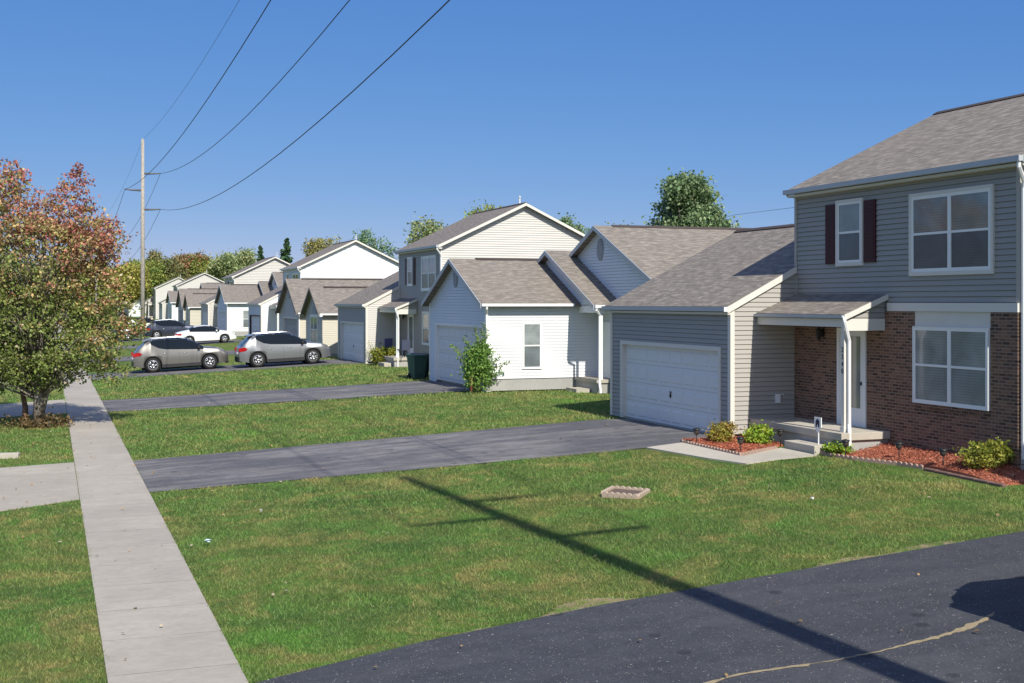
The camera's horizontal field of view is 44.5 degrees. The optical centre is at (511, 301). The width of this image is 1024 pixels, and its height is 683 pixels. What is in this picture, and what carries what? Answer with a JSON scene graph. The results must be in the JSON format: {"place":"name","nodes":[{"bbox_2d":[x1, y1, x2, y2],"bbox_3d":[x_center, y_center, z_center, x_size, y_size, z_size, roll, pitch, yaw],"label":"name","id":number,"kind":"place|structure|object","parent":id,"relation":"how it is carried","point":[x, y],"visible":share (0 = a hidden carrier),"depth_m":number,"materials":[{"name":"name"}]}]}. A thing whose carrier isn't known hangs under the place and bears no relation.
{"place":"outdoors","nodes":[
{"label":"outdoors","id":0,"kind":"place"},
{"bbox_2d":[72,338,151,344],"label":"driveway","id":1,"kind":"structure","parent":0,"point":[131,340],"depth_m":120.41,"materials":[{"name":"grey asphalt"}]},
{"bbox_2d":[92,325,138,341],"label":"parked car","id":2,"kind":"object","parent":1,"relation":"on","point":[128,337],"visible":0.18,"depth_m":118.70,"materials":[{"name":"black paint"}]},
{"bbox_2d":[145,319,192,337],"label":"parked car","id":3,"kind":"object","parent":1,"relation":"on","point":[166,328],"visible":0.61,"depth_m":119.63,"materials":[{"name":"blue paint"}]},
{"bbox_2d":[55,322,247,682],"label":"sidewalk","id":4,"kind":"structure","parent":0,"point":[185,643],"depth_m":17.82,"materials":[{"name":"concrete"}]},
{"bbox_2d":[83,350,234,363],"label":"driveway","id":5,"kind":"structure","parent":0,"point":[232,352],"depth_m":83.88,"materials":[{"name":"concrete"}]},
{"bbox_2d":[82,340,242,350],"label":"driveway","id":6,"kind":"structure","parent":0,"point":[212,342],"depth_m":104.78,"materials":[{"name":"grey asphalt"}]},
{"bbox_2d":[174,325,236,342],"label":"parked car","id":7,"kind":"object","parent":6,"relation":"on","point":[203,333],"visible":0.79,"depth_m":103.32,"materials":[{"name":"white paint"}]},
{"bbox_2d":[88,359,362,379],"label":"driveway","id":8,"kind":"structure","parent":0,"point":[225,368],"depth_m":67.65,"materials":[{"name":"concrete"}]},
{"bbox_2d":[131,336,228,372],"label":"parked car","id":9,"kind":"object","parent":8,"relation":"on","point":[154,354],"visible":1,"depth_m":67.22,"materials":[{"name":"silver paint"}]},
{"bbox_2d":[234,331,330,366],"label":"parked car","id":10,"kind":"object","parent":8,"relation":"on","point":[260,349],"visible":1,"depth_m":67.76,"materials":[{"name":"silver paint"}]},
{"bbox_2d":[102,381,477,411],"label":"driveway","id":11,"kind":"structure","parent":0,"point":[315,393],"depth_m":48.36,"materials":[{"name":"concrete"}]},
{"bbox_2d":[134,419,713,491],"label":"driveway","id":12,"kind":"structure","parent":0,"point":[385,454],"depth_m":30.14,"materials":[{"name":"grey asphalt"}]},
{"bbox_2d":[0,306,1023,682],"bbox_3d":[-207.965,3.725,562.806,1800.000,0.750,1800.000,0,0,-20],"label":"ground","id":13,"kind":"structure","parent":0,"point":[642,546],"depth_m":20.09,"materials":[{"name":"green plant"}]},
{"bbox_2d":[0,452,19,458],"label":"concrete block","id":14,"kind":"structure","parent":13,"relation":"on","point":[13,455],"depth_m":31.52,"materials":[{"name":"beige concrete"}]},
{"bbox_2d":[0,399,66,417],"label":"apron","id":15,"kind":"object","parent":13,"relation":"on","point":[15,409],"visible":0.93,"depth_m":46.15,"materials":[{"name":"concrete"}]},
{"bbox_2d":[9,260,57,292],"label":"background tree","id":16,"kind":"object","parent":13,"relation":"on","point":[33,265],"visible":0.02,"depth_m":243.27,"materials":[{"name":"green plant"}]},
{"bbox_2d":[0,292,69,421],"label":"maple sapling","id":17,"kind":"object","parent":13,"relation":"on","point":[24,407],"visible":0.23,"depth_m":39.74,"materials":[{"name":"green plant"}]},
{"bbox_2d":[0,462,78,511],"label":"apron","id":18,"kind":"object","parent":13,"relation":"on","point":[57,483],"visible":1,"depth_m":26.79,"materials":[{"name":"concrete"}]},
{"bbox_2d":[0,407,84,429],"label":"ground cover","id":19,"kind":"object","parent":13,"relation":"on","point":[28,423],"visible":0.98,"depth_m":39.41,"materials":[{"name":"brown plant"}]},
{"bbox_2d":[47,259,77,317],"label":"background tree","id":20,"kind":"object","parent":13,"relation":"on","point":[66,314],"visible":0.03,"depth_m":250.49,"materials":[{"name":"green plant"}]},
{"bbox_2d":[0,158,153,424],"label":"maple tree","id":21,"kind":"object","parent":13,"relation":"on","point":[76,239],"visible":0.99,"depth_m":39.43,"materials":[{"name":"green plant"}]},
{"bbox_2d":[48,300,116,315],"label":"distant woods","id":22,"kind":"object","parent":13,"relation":"on","point":[81,303],"visible":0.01,"depth_m":362.98,"materials":[{"name":"green plant"}]},
{"bbox_2d":[69,264,112,306],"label":"background tree","id":23,"kind":"object","parent":13,"relation":"on","point":[92,300],"visible":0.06,"depth_m":248.84,"materials":[{"name":"green plant"}]},
{"bbox_2d":[92,259,153,315],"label":"background tree","id":24,"kind":"object","parent":13,"relation":"on","point":[134,282],"visible":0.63,"depth_m":248.16,"materials":[{"name":"green plant"}]},
{"bbox_2d":[117,291,152,316],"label":"two storey house","id":25,"kind":"structure","parent":13,"relation":"on","point":[137,314],"depth_m":288.01,"materials":[{"name":"beige"}]},
{"bbox_2d":[125,138,160,340],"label":"power pole","id":26,"kind":"object","parent":13,"relation":"on","point":[142,281],"visible":0.95,"depth_m":117.88,"materials":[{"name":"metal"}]},
{"bbox_2d":[105,1,238,215],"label":"power line","id":27,"kind":"object","parent":26,"relation":"attached to","point":[190,79],"visible":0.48,"depth_m":75.36,"materials":[{"name":"grey metal"}]},
{"bbox_2d":[97,0,270,250],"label":"power line","id":28,"kind":"object","parent":26,"relation":"attached to","point":[209,95],"visible":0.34,"depth_m":53.59,"materials":[{"name":"grey metal"}]},
{"bbox_2d":[87,0,349,260],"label":"power line","id":29,"kind":"object","parent":26,"relation":"attached to","point":[262,99],"visible":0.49,"depth_m":59.71,"materials":[{"name":"grey metal"}]},
{"bbox_2d":[110,0,449,265],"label":"power line","id":30,"kind":"object","parent":26,"relation":"attached to","point":[329,111],"visible":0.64,"depth_m":45.33,"materials":[{"name":"grey metal"}]},
{"bbox_2d":[122,256,170,299],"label":"background tree","id":31,"kind":"object","parent":13,"relation":"on","point":[157,276],"visible":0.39,"depth_m":287.56,"materials":[{"name":"green plant"}]},
{"bbox_2d":[145,275,183,318],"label":"two storey house","id":32,"kind":"structure","parent":13,"relation":"on","point":[160,291],"depth_m":247.95,"materials":[{"name":"beige"}]},
{"bbox_2d":[145,248,190,280],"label":"background tree","id":33,"kind":"object","parent":13,"relation":"on","point":[173,266],"visible":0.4,"depth_m":292.90,"materials":[{"name":"green plant"}]},
{"bbox_2d":[167,248,212,277],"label":"background tree","id":34,"kind":"object","parent":13,"relation":"on","point":[185,259],"visible":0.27,"depth_m":298.58,"materials":[{"name":"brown plant"}]},
{"bbox_2d":[158,270,224,320],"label":"two storey house","id":35,"kind":"structure","parent":13,"relation":"on","point":[196,281],"depth_m":210.33,"materials":[{"name":"beige"}]},
{"bbox_2d":[165,283,224,320],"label":"gabled house","id":36,"kind":"structure","parent":13,"relation":"on","point":[171,298],"depth_m":191.31,"materials":[{"name":"white"}]},
{"bbox_2d":[168,307,171,318],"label":"garage door","id":37,"kind":"structure","parent":36,"relation":"in","point":[169,309],"depth_m":195.27,"materials":[{"name":"paint"}]},
{"bbox_2d":[175,288,217,325],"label":"twin gable house","id":38,"kind":"structure","parent":13,"relation":"on","point":[188,301],"depth_m":155.32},
{"bbox_2d":[179,309,182,322],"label":"garage door","id":39,"kind":"structure","parent":38,"relation":"in","point":[180,310],"depth_m":163.39,"materials":[{"name":"metal"}]},
{"bbox_2d":[186,308,188,322],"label":"window","id":40,"kind":"structure","parent":38,"relation":"in","point":[187,310],"depth_m":154.70,"materials":[{"name":"glass"}]},
{"bbox_2d":[188,255,224,277],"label":"background tree","id":41,"kind":"object","parent":13,"relation":"on","point":[198,269],"visible":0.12,"depth_m":297.05,"materials":[{"name":"green plant"}]},
{"bbox_2d":[204,246,257,281],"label":"background tree","id":42,"kind":"object","parent":13,"relation":"on","point":[228,264],"visible":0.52,"depth_m":292.42,"materials":[{"name":"green plant"}]},
{"bbox_2d":[199,253,289,327],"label":"two storey house","id":43,"kind":"structure","parent":13,"relation":"on","point":[260,270],"depth_m":136.11,"materials":[{"name":"beige"}]},
{"bbox_2d":[202,311,207,324],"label":"garage door","id":44,"kind":"structure","parent":43,"relation":"in","point":[204,314],"depth_m":144.58,"materials":[{"name":"paint"}]},
{"bbox_2d":[214,272,282,336],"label":"gabled house","id":45,"kind":"structure","parent":13,"relation":"on","point":[231,300],"depth_m":121.64,"materials":[{"name":"white plastic"}]},
{"bbox_2d":[219,311,226,330],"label":"garage door","id":46,"kind":"structure","parent":45,"relation":"in","point":[222,314],"depth_m":123.82,"materials":[{"name":"paint"}]},
{"bbox_2d":[242,310,247,327],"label":"window","id":47,"kind":"structure","parent":45,"relation":"in","point":[244,312],"depth_m":120.80,"materials":[{"name":"white plastic"}]},
{"bbox_2d":[256,245,264,260],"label":"spruce tree","id":48,"kind":"object","parent":13,"relation":"on","point":[260,253],"visible":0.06,"depth_m":160.07,"materials":[{"name":"green plant"}]},
{"bbox_2d":[279,238,293,262],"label":"spruce tree","id":49,"kind":"object","parent":13,"relation":"on","point":[286,251],"visible":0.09,"depth_m":150.24,"materials":[{"name":"green plant"}]},
{"bbox_2d":[301,234,341,256],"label":"background tree","id":50,"kind":"object","parent":13,"relation":"on","point":[318,244],"visible":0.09,"depth_m":149.07,"materials":[{"name":"green plant"}]},
{"bbox_2d":[246,235,398,334],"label":"two storey house","id":51,"kind":"structure","parent":13,"relation":"on","point":[355,258],"depth_m":99.92,"materials":[{"name":"white plastic"}]},
{"bbox_2d":[250,315,260,333],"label":"garage door","id":52,"kind":"structure","parent":51,"relation":"in","point":[255,321],"depth_m":108.10,"materials":[{"name":"paint"}]},
{"bbox_2d":[275,278,381,355],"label":"twin gable house","id":53,"kind":"structure","parent":13,"relation":"on","point":[309,302],"depth_m":81.49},
{"bbox_2d":[283,316,298,336],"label":"garage door","id":54,"kind":"structure","parent":53,"relation":"in","point":[290,324],"depth_m":87.48,"materials":[{"name":"metal"}]},
{"bbox_2d":[310,314,317,341],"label":"window","id":55,"kind":"structure","parent":53,"relation":"in","point":[313,318],"depth_m":79.31,"materials":[{"name":"white glass"}]},
{"bbox_2d":[133,423,553,461],"bbox_3d":[-3.853,3.655,33.117,12.170,0.574,0.306,0,0,-21],"label":"dirt edge","id":56,"kind":"object","parent":13,"relation":"on","point":[349,441],"visible":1,"depth_m":32.87,"materials":[{"name":"brown soil"}]},
{"bbox_2d":[348,228,399,259],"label":"background tree","id":57,"kind":"object","parent":13,"relation":"on","point":[363,239],"visible":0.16,"depth_m":129.09,"materials":[{"name":"green plant"}]},
{"bbox_2d":[369,345,403,363],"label":"shrub","id":58,"kind":"object","parent":13,"relation":"on","point":[376,354],"visible":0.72,"depth_m":66.09,"materials":[{"name":"green plant"}]},
{"bbox_2d":[150,449,630,492],"bbox_3d":[-2.299,3.682,27.438,10.925,0.520,0.286,0,0,-18],"label":"dirt edge","id":59,"kind":"object","parent":13,"relation":"on","point":[532,458],"visible":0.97,"depth_m":28.37,"materials":[{"name":"brown soil"}]},
{"bbox_2d":[405,353,427,378],"bbox_3d":[-4.146,2.801,54.323,0.720,1.091,0.807,0,0,-35],"label":"trash bin","id":60,"kind":"object","parent":13,"relation":"on","point":[417,365],"visible":0.99,"depth_m":54.08,"materials":[{"name":"plastic"}]},
{"bbox_2d":[410,353,428,376],"bbox_3d":[-4.026,2.801,55.168,0.720,1.091,0.807,0,0,-26],"label":"trash bin","id":61,"kind":"object","parent":13,"relation":"on","point":[427,370],"visible":0.24,"depth_m":54.98,"materials":[{"name":"plastic"}]},
{"bbox_2d":[403,211,447,244],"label":"background tree","id":62,"kind":"object","parent":13,"relation":"on","point":[431,228],"visible":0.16,"depth_m":128.85,"materials":[{"name":"green plant"}]},
{"bbox_2d":[334,196,584,366],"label":"two storey house","id":63,"kind":"structure","parent":13,"relation":"on","point":[378,312],"depth_m":64.31,"materials":[{"name":"beige plastic"}]},
{"bbox_2d":[340,321,364,362],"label":"garage door","id":64,"kind":"structure","parent":63,"relation":"in","point":[351,333],"depth_m":70.98,"materials":[{"name":"paint"}]},
{"bbox_2d":[380,338,392,354],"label":"porch chair","id":65,"kind":"object","parent":63,"relation":"on","point":[388,342],"visible":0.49,"depth_m":66.81,"materials":[{"name":"blue plastic"}]},
{"bbox_2d":[397,340,409,357],"bbox_3d":[-5.601,2.400,64.348,0.500,0.900,0.500,0,0,-40],"label":"porch chair","id":66,"kind":"object","parent":63,"relation":"on","point":[405,344],"visible":0.94,"depth_m":64.14,"materials":[{"name":"white plastic"}]},
{"bbox_2d":[407,257,412,285],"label":"window","id":67,"kind":"structure","parent":63,"relation":"in","point":[409,259],"depth_m":65.93,"materials":[{"name":"white glass"}]},
{"bbox_2d":[408,314,414,353],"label":"front door","id":68,"kind":"structure","parent":63,"relation":"in","point":[411,326],"depth_m":65.71,"materials":[{"name":"white plastic"}]},
{"bbox_2d":[421,255,436,290],"bbox_3d":[-4.174,-1.438,62.753,0.088,1.764,2.560,0,0,-20],"label":"window","id":69,"kind":"structure","parent":63,"relation":"in","point":[428,263],"depth_m":62.76,"materials":[{"name":"white glass"}]},
{"bbox_2d":[422,311,435,344],"bbox_3d":[-4.151,1.330,62.693,0.088,1.700,2.370,0,0,-20],"label":"window","id":70,"kind":"structure","parent":63,"relation":"in","point":[425,315],"depth_m":63.24,"materials":[{"name":"white plastic"}]},
{"bbox_2d":[449,322,509,392],"bbox_3d":[-1.219,2.071,46.193,2.181,2.630,1.598,0,0,-20],"label":"tall shrub","id":71,"kind":"object","parent":13,"relation":"on","point":[477,367],"visible":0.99,"depth_m":46.01,"materials":[{"name":"green plant"}]},
{"bbox_2d":[463,199,503,218],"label":"background tree","id":72,"kind":"object","parent":13,"relation":"on","point":[491,206],"depth_m":114.08,"materials":[{"name":"green plant"}]},
{"bbox_2d":[1,390,999,675],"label":"fallen leaves","id":73,"kind":"object","parent":13,"relation":"on","point":[387,532],"visible":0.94,"depth_m":21.81,"materials":[{"name":"brown plant"}]},
{"bbox_2d":[554,212,589,234],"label":"background tree","id":74,"kind":"object","parent":13,"relation":"on","point":[568,221],"visible":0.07,"depth_m":120.22,"materials":[{"name":"green plant"}]},
{"bbox_2d":[421,225,748,393],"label":"gabled house","id":75,"kind":"structure","parent":13,"relation":"on","point":[557,337],"depth_m":47.51,"materials":[{"name":"white plastic"}]},
{"bbox_2d":[435,322,483,388],"bbox_3d":[-2.066,2.055,49.609,0.185,2.390,6.220,0,0,-20],"label":"garage door","id":76,"kind":"structure","parent":75,"relation":"in","point":[446,362],"depth_m":50.78,"materials":[{"name":"paint"}]},
{"bbox_2d":[522,322,541,368],"bbox_3d":[0.749,1.640,47.063,0.790,1.760,0.088,0,0,-20],"label":"window","id":77,"kind":"structure","parent":75,"relation":"in","point":[531,331],"depth_m":47.04,"materials":[{"name":"white plastic"}]},
{"bbox_2d":[603,322,609,377],"bbox_3d":[3.559,1.800,47.263,0.040,2.100,1.000,0,0,-20],"label":"front door","id":78,"kind":"structure","parent":75,"relation":"in","point":[606,325],"depth_m":47.18,"materials":[{"name":"white plastic"}]},
{"bbox_2d":[273,541,962,677],"bbox_3d":[1.877,3.686,15.790,10.279,0.485,0.814,0,0,-29],"label":"dirt edge","id":79,"kind":"object","parent":13,"relation":"on","point":[600,600],"visible":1,"depth_m":15.60,"materials":[{"name":"brown soil"}]},
{"bbox_2d":[601,485,649,498],"bbox_3d":[2.105,3.578,23.155,0.779,0.203,0.925,0,0,21],"label":"planter ring","id":80,"kind":"object","parent":13,"relation":"on","point":[617,491],"visible":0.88,"depth_m":23.04,"materials":[{"name":"stone"}]},
{"bbox_2d":[641,167,741,227],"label":"background tree","id":81,"kind":"object","parent":13,"relation":"on","point":[689,200],"visible":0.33,"depth_m":78.37,"materials":[{"name":"green plant"}]},
{"bbox_2d":[680,440,777,455],"bbox_3d":[4.566,3.375,28.572,1.544,0.227,2.506,0,0,-48],"label":"bed edging","id":82,"kind":"object","parent":13,"relation":"on","point":[730,451],"visible":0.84,"depth_m":27.99,"materials":[{"name":"beige concrete"}]},
{"bbox_2d":[681,435,782,451],"bbox_3d":[5.364,3.445,28.890,1.770,0.300,2.880,0,0,-20],"label":"mulch bed","id":83,"kind":"object","parent":13,"relation":"on","point":[777,445],"visible":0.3,"depth_m":28.90,"materials":[{"name":"red wood"}]},
{"bbox_2d":[692,428,699,442],"bbox_3d":[4.327,3.153,29.317,0.190,0.420,0.181,0,0,-20],"label":"solar light","id":84,"kind":"object","parent":83,"relation":"on","point":[696,431],"visible":1,"depth_m":29.27,"materials":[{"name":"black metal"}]},
{"bbox_2d":[702,418,741,441],"bbox_3d":[4.929,3.065,29.372,0.820,0.646,0.913,0,0,-20],"label":"shrub","id":85,"kind":"object","parent":83,"relation":"on","point":[716,431],"visible":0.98,"depth_m":29.26,"materials":[{"name":"yellow plant"}]},
{"bbox_2d":[736,436,744,450],"bbox_3d":[5.008,3.154,27.415,0.190,0.420,0.181,0,0,-20],"label":"solar light","id":86,"kind":"object","parent":83,"relation":"on","point":[740,440],"visible":1,"depth_m":27.36,"materials":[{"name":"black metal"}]},
{"bbox_2d":[742,419,776,443],"bbox_3d":[5.745,3.048,29.096,0.930,0.683,0.986,0,0,-20],"label":"shrub","id":87,"kind":"object","parent":83,"relation":"on","point":[760,433],"visible":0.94,"depth_m":28.94,"materials":[{"name":"green plant"}]},
{"bbox_2d":[776,429,783,446],"bbox_3d":[6.209,3.140,28.925,0.190,0.420,0.181,0,0,-20],"label":"solar light","id":88,"kind":"object","parent":83,"relation":"on","point":[780,432],"visible":1,"depth_m":28.88,"materials":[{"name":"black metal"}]},
{"bbox_2d":[601,93,1023,470],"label":"two storey house","id":89,"kind":"structure","parent":13,"relation":"on","point":[872,296],"depth_m":28.35,"materials":[{"name":"grey plastic"}]},
{"bbox_2d":[620,340,725,431],"bbox_3d":[4.224,2.225,33.597,0.185,2.230,5.780,0,0,-20],"label":"garage door","id":90,"kind":"structure","parent":89,"relation":"in","point":[672,384],"depth_m":33.55,"materials":[{"name":"paint"}]},
{"bbox_2d":[835,197,863,266],"bbox_3d":[7.834,-1.608,28.960,0.088,1.544,1.040,0,0,-20],"label":"window","id":91,"kind":"structure","parent":89,"relation":"in","point":[849,213],"depth_m":28.95,"materials":[{"name":"white plastic"}]},
{"bbox_2d":[837,328,866,427],"bbox_3d":[7.854,1.725,28.830,0.100,2.250,1.100,0,0,-20],"label":"front door","id":92,"kind":"structure","parent":89,"relation":"in","point":[858,338],"depth_m":28.62,"materials":[{"name":"white plastic"}]},
{"bbox_2d":[912,326,989,410],"bbox_3d":[8.992,1.330,25.652,0.088,1.624,2.294,0,0,-20],"label":"window","id":93,"kind":"structure","parent":89,"relation":"in","point":[951,365],"depth_m":25.58,"materials":[{"name":"grey glass"}]},
{"bbox_2d":[909,184,994,275],"bbox_3d":[9.026,-1.438,25.734,0.088,1.764,2.560,0,0,-20],"label":"window","id":94,"kind":"structure","parent":89,"relation":"in","point":[951,231],"depth_m":25.63,"materials":[{"name":"grey glass"}]},
{"bbox_2d":[814,417,821,443],"bbox_3d":[6.773,3.010,27.662,0.038,0.920,0.260,0,0,-20],"label":"yard sign","id":95,"kind":"object","parent":13,"relation":"on","point":[818,423],"visible":0.92,"depth_m":27.65,"materials":[{"name":"white plastic"}]},
{"bbox_2d":[820,451,923,469],"bbox_3d":[7.456,3.366,26.201,0.191,0.208,2.846,0,0,-32],"label":"bed edging","id":96,"kind":"object","parent":13,"relation":"on","point":[882,461],"visible":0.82,"depth_m":26.00,"materials":[{"name":"beige concrete"}]},
{"bbox_2d":[839,441,1023,484],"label":"mulch bed","id":97,"kind":"object","parent":13,"relation":"on","point":[934,466],"visible":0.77,"depth_m":24.69,"materials":[{"name":"red wood"}]},
{"bbox_2d":[821,441,855,456],"bbox_3d":[7.131,3.163,27.199,0.828,0.412,0.709,0,0,-20],"label":"shrub","id":98,"kind":"object","parent":97,"relation":"on","point":[834,448],"visible":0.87,"depth_m":27.07,"materials":[{"name":"green plant"}]},
{"bbox_2d":[841,439,849,454],"bbox_3d":[7.140,3.140,26.753,0.190,0.420,0.181,0,0,-20],"label":"solar light","id":99,"kind":"object","parent":97,"relation":"on","point":[845,443],"visible":1,"depth_m":26.71,"materials":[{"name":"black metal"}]},
{"bbox_2d":[894,441,903,457],"bbox_3d":[7.995,3.086,25.822,0.190,0.420,0.181,0,0,-20],"label":"solar light","id":100,"kind":"object","parent":97,"relation":"on","point":[899,444],"visible":0.98,"depth_m":25.78,"materials":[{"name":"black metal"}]},
{"bbox_2d":[938,448,947,465],"bbox_3d":[8.493,3.077,24.620,0.190,0.420,0.181,0,0,-20],"label":"solar light","id":101,"kind":"object","parent":97,"relation":"on","point":[943,452],"visible":1,"depth_m":24.58,"materials":[{"name":"black metal"}]},
{"bbox_2d":[952,437,1020,470],"bbox_3d":[9.193,2.924,24.176,1.265,0.771,1.080,0,0,-20],"label":"shrub","id":102,"kind":"object","parent":97,"relation":"on","point":[989,453],"visible":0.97,"depth_m":23.95,"materials":[{"name":"green plant"}]},
{"bbox_2d":[923,468,1006,486],"bbox_3d":[8.563,3.373,23.740,0.142,0.155,2.389,0,0,-16],"label":"block edging","id":103,"kind":"object","parent":13,"relation":"on","point":[974,479],"visible":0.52,"depth_m":23.59,"materials":[{"name":"grey concrete"}]},
{"bbox_2d":[0,0,1023,304],"label":"sky","id":104,"kind":"structure","parent":0,"point":[578,107],"materials":[{"name":"blue"}]},
{"bbox_2d":[257,531,1023,682],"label":"driveway","id":105,"kind":"structure","parent":0,"point":[704,634],"depth_m":13.83,"materials":[{"name":"grey asphalt"}]},
{"bbox_2d":[705,612,993,682],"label":"driveway crack","id":106,"kind":"object","parent":105,"relation":"on","point":[969,625],"visible":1,"depth_m":13.18,"materials":[{"name":"asphalt"}]},
{"bbox_2d":[646,442,816,464],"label":"path","id":107,"kind":"structure","parent":0,"point":[682,448],"depth_m":27.48,"materials":[{"name":"concrete"}]},
{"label":"driveway","id":108,"kind":"structure","parent":0,"visible":0},
{"bbox_2d":[128,318,155,326],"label":"parked car","id":109,"kind":"object","parent":108,"relation":"on","point":[147,320],"visible":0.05,"depth_m":140.61,"materials":[{"name":"paint"}]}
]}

